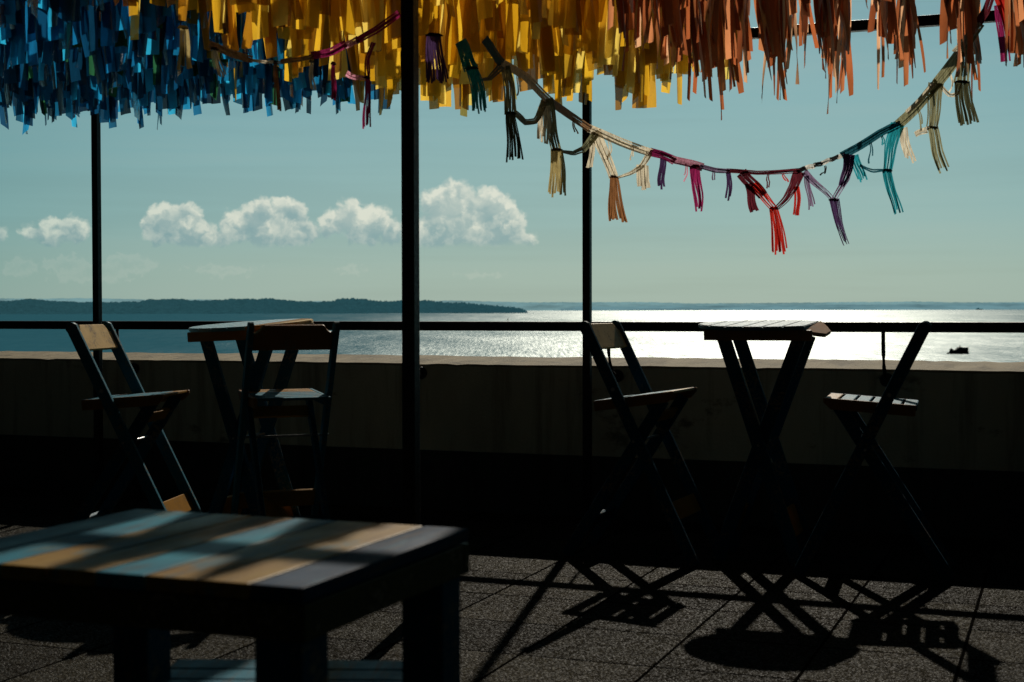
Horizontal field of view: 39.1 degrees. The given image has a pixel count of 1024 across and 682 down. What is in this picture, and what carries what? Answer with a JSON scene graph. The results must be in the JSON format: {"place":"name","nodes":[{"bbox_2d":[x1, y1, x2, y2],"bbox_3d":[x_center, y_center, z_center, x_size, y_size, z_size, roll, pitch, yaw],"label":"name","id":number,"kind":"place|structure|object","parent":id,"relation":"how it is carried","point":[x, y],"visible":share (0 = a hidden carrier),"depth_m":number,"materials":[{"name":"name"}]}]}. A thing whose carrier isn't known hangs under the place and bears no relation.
{"place":"outdoors","nodes":[
{"label":"outdoors","id":0,"kind":"place"},
{"bbox_2d":[0,298,527,313],"bbox_3d":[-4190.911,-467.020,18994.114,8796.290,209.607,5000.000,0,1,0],"label":"hills","id":1,"kind":"structure","parent":0,"point":[219,306],"depth_m":17621.29,"materials":[{"name":"blue"}]},
{"bbox_2d":[0,487,1023,681],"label":"terrace floor","id":2,"kind":"structure","parent":0,"point":[631,601],"depth_m":5.26,"materials":[{"name":"tile"}]},
{"bbox_2d":[65,322,202,522],"bbox_3d":[-1.712,0.448,6.513,0.652,1.069,0.450,0,1,5],"label":"folding chair","id":3,"kind":"object","parent":2,"relation":"on","point":[86,340],"visible":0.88,"depth_m":6.37,"materials":[{"name":"blue paint"}]},
{"bbox_2d":[0,509,468,681],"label":"plank table","id":4,"kind":"object","parent":2,"relation":"on","point":[288,595],"visible":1,"depth_m":2.11,"materials":[{"name":"paint"}]},
{"bbox_2d":[187,318,314,516],"bbox_3d":[-1.229,0.433,6.812,0.579,1.076,0.580,0,1,21],"label":"folding table","id":5,"kind":"object","parent":2,"relation":"on","point":[206,336],"visible":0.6,"depth_m":6.70,"materials":[{"name":"blue paint"}]},
{"bbox_2d":[160,659,401,681],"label":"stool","id":6,"kind":"object","parent":2,"relation":"on","point":[201,670],"visible":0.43,"depth_m":2.65,"materials":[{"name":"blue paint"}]},
{"bbox_2d":[231,322,339,519],"bbox_3d":[-1.039,0.445,6.593,0.423,1.069,0.652,-1,1,-21],"label":"folding chair","id":7,"kind":"object","parent":2,"relation":"on","point":[293,337],"visible":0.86,"depth_m":6.53,"materials":[{"name":"blue paint"}]},
{"bbox_2d":[0,351,1023,540],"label":"parapet wall","id":8,"kind":"structure","parent":2,"relation":"on","point":[501,434],"depth_m":7.80,"materials":[{"name":"paint"}]},
{"bbox_2d":[0,321,1023,386],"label":"handrail","id":9,"kind":"object","parent":8,"relation":"attached to","point":[972,327],"visible":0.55,"depth_m":7.59,"materials":[{"name":"metal"}]},
{"bbox_2d":[91,0,998,527],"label":"pergola frame","id":10,"kind":"object","parent":2,"relation":"on","point":[411,296],"visible":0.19,"depth_m":5.12,"materials":[{"name":"metal"}]},
{"bbox_2d":[0,106,8,129],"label":"ribbon string","id":11,"kind":"object","parent":10,"relation":"hanging from","point":[2,120],"visible":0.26,"depth_m":8.59,"materials":[{"name":"fabric"}]},
{"bbox_2d":[1,102,27,133],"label":"ribbon string","id":12,"kind":"object","parent":10,"relation":"hanging from","point":[19,118],"visible":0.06,"depth_m":8.46,"materials":[{"name":"fabric"}]},
{"bbox_2d":[12,93,76,134],"bbox_3d":[-3.431,-1.417,6.295,0.173,0.579,4.630,0,1,21],"label":"ribbon string","id":13,"kind":"object","parent":10,"relation":"hanging from","point":[18,108],"visible":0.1,"depth_m":8.18,"materials":[{"name":"fabric"}]},
{"bbox_2d":[0,82,98,121],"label":"ribbon string","id":14,"kind":"object","parent":10,"relation":"hanging from","point":[33,106],"visible":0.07,"depth_m":7.89,"materials":[{"name":"fabric"}]},
{"bbox_2d":[0,62,146,128],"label":"ribbon string","id":15,"kind":"object","parent":10,"relation":"hanging from","point":[109,108],"visible":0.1,"depth_m":7.86,"materials":[{"name":"fabric"}]},
{"bbox_2d":[0,60,161,129],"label":"ribbon string","id":16,"kind":"object","parent":10,"relation":"hanging from","point":[87,93],"visible":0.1,"depth_m":7.45,"materials":[{"name":"fabric"}]},
{"bbox_2d":[2,45,201,119],"bbox_3d":[-2.575,-1.408,5.966,0.181,0.583,4.630,0,1,21],"label":"ribbon string","id":17,"kind":"object","parent":10,"relation":"hanging from","point":[15,77],"visible":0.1,"depth_m":7.04,"materials":[{"name":"fabric"}]},
{"bbox_2d":[0,35,229,118],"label":"ribbon string","id":18,"kind":"object","parent":10,"relation":"hanging from","point":[178,99],"visible":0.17,"depth_m":7.07,"materials":[{"name":"fabric"}]},
{"bbox_2d":[0,1,272,116],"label":"ribbon string","id":19,"kind":"object","parent":10,"relation":"hanging from","point":[23,29],"visible":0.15,"depth_m":6.43,"materials":[{"name":"fabric"}]},
{"bbox_2d":[0,0,310,113],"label":"ribbon string","id":20,"kind":"object","parent":10,"relation":"hanging from","point":[45,32],"visible":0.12,"depth_m":6.60,"materials":[{"name":"fabric"}]},
{"bbox_2d":[0,0,354,113],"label":"ribbon string","id":21,"kind":"object","parent":10,"relation":"hanging from","point":[164,37],"visible":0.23,"depth_m":6.18,"materials":[{"name":"fabric"}]},
{"bbox_2d":[61,0,389,112],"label":"ribbon string","id":22,"kind":"object","parent":10,"relation":"hanging from","point":[150,18],"visible":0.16,"depth_m":6.19,"materials":[{"name":"fabric"}]},
{"bbox_2d":[114,0,428,114],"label":"ribbon string","id":23,"kind":"object","parent":10,"relation":"hanging from","point":[229,24],"visible":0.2,"depth_m":5.96,"materials":[{"name":"fabric"}]},
{"bbox_2d":[177,10,400,128],"bbox_3d":[-0.787,-0.956,5.080,0.794,0.416,0.031,0,1,0],"label":"macrame garland","id":24,"kind":"object","parent":10,"relation":"hanging from","point":[216,48],"visible":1,"depth_m":5.08,"materials":[{"name":"purple fabric"}]},
{"bbox_2d":[178,0,471,116],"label":"ribbon string","id":25,"kind":"object","parent":10,"relation":"hanging from","point":[308,41],"visible":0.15,"depth_m":5.89,"materials":[{"name":"fabric"}]},
{"bbox_2d":[238,0,516,109],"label":"ribbon string","id":26,"kind":"object","parent":10,"relation":"hanging from","point":[306,13],"visible":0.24,"depth_m":6.10,"materials":[{"name":"fabric"}]},
{"bbox_2d":[346,0,565,96],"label":"ribbon string","id":27,"kind":"object","parent":10,"relation":"hanging from","point":[366,14],"visible":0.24,"depth_m":5.96,"materials":[{"name":"fabric"}]},
{"bbox_2d":[418,0,591,104],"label":"ribbon string","id":28,"kind":"object","parent":10,"relation":"hanging from","point":[500,28],"visible":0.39,"depth_m":6.05,"materials":[{"name":"fabric"}]},
{"bbox_2d":[478,0,656,109],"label":"ribbon string","id":29,"kind":"object","parent":10,"relation":"hanging from","point":[485,10],"visible":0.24,"depth_m":6.26,"materials":[{"name":"fabric"}]},
{"bbox_2d":[530,0,699,104],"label":"ribbon string","id":30,"kind":"object","parent":10,"relation":"hanging from","point":[584,23],"visible":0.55,"depth_m":5.84,"materials":[{"name":"fabric"}]},
{"bbox_2d":[607,0,743,119],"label":"ribbon string","id":31,"kind":"object","parent":10,"relation":"hanging from","point":[707,50],"visible":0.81,"depth_m":6.07,"materials":[{"name":"fabric"}]},
{"bbox_2d":[425,0,1010,254],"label":"macrame garland","id":32,"kind":"object","parent":10,"relation":"hanging from","point":[893,131],"visible":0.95,"depth_m":6.36,"materials":[{"name":"fabric"}]},
{"bbox_2d":[680,0,792,100],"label":"ribbon string","id":33,"kind":"object","parent":10,"relation":"hanging from","point":[774,20],"visible":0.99,"depth_m":6.30,"materials":[{"name":"fabric"}]},
{"bbox_2d":[789,0,852,113],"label":"ribbon string","id":34,"kind":"object","parent":10,"relation":"hanging from","point":[832,19],"visible":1,"depth_m":6.24,"materials":[{"name":"fabric"}]},
{"bbox_2d":[865,0,925,89],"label":"ribbon string","id":35,"kind":"object","parent":10,"relation":"hanging from","point":[900,18],"visible":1,"depth_m":5.95,"materials":[{"name":"fabric"}]},
{"bbox_2d":[940,0,981,98],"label":"ribbon string","id":36,"kind":"object","parent":10,"relation":"hanging from","point":[960,16],"visible":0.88,"depth_m":6.18,"materials":[{"name":"fabric"}]},
{"bbox_2d":[1004,0,1023,67],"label":"ribbon string","id":37,"kind":"object","parent":10,"relation":"hanging from","point":[1014,22],"visible":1,"depth_m":5.34,"materials":[{"name":"fabric"}]},
{"bbox_2d":[562,320,718,566],"bbox_3d":[0.590,0.443,6.519,0.652,1.069,0.450,0,1,23],"label":"folding chair","id":38,"kind":"object","parent":2,"relation":"on","point":[598,337],"visible":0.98,"depth_m":6.44,"materials":[{"name":"blue paint"}]},
{"bbox_2d":[698,320,830,566],"bbox_3d":[1.123,0.442,6.413,0.570,1.067,0.580,0,1,21],"label":"folding table","id":39,"kind":"object","parent":2,"relation":"on","point":[764,435],"visible":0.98,"depth_m":6.30,"materials":[{"name":"blue paint"}]},
{"bbox_2d":[792,321,955,580],"bbox_3d":[1.542,0.450,6.106,0.652,1.069,0.450,0,1,17],"label":"folding chair","id":40,"kind":"object","parent":2,"relation":"on","point":[846,408],"visible":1,"depth_m":5.93,"materials":[{"name":"blue paint"}]},
{"bbox_2d":[0,310,1023,361],"bbox_3d":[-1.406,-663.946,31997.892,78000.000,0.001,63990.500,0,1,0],"label":"sea","id":41,"kind":"structure","parent":0,"point":[993,347],"depth_m":2324.22,"materials":[{"name":"liquid"}]},
{"bbox_2d":[947,347,968,353],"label":"ferry boat","id":42,"kind":"object","parent":41,"relation":"on","point":[960,350],"visible":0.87,"depth_m":1481.71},
{"bbox_2d":[0,298,1023,310],"bbox_3d":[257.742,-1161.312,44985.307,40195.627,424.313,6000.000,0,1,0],"label":"hills","id":43,"kind":"structure","parent":0,"point":[541,306],"depth_m":44360.71,"materials":[{"name":"blue"}]},
{"bbox_2d":[0,0,1023,302],"label":"sky","id":44,"kind":"structure","parent":0,"point":[212,204],"materials":[{"name":"blue"}]},
{"bbox_2d":[559,303,1023,310],"bbox_3d":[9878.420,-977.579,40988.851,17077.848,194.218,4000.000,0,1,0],"label":"coast","id":45,"kind":"structure","parent":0,"point":[1005,306],"depth_m":39938.94}
]}

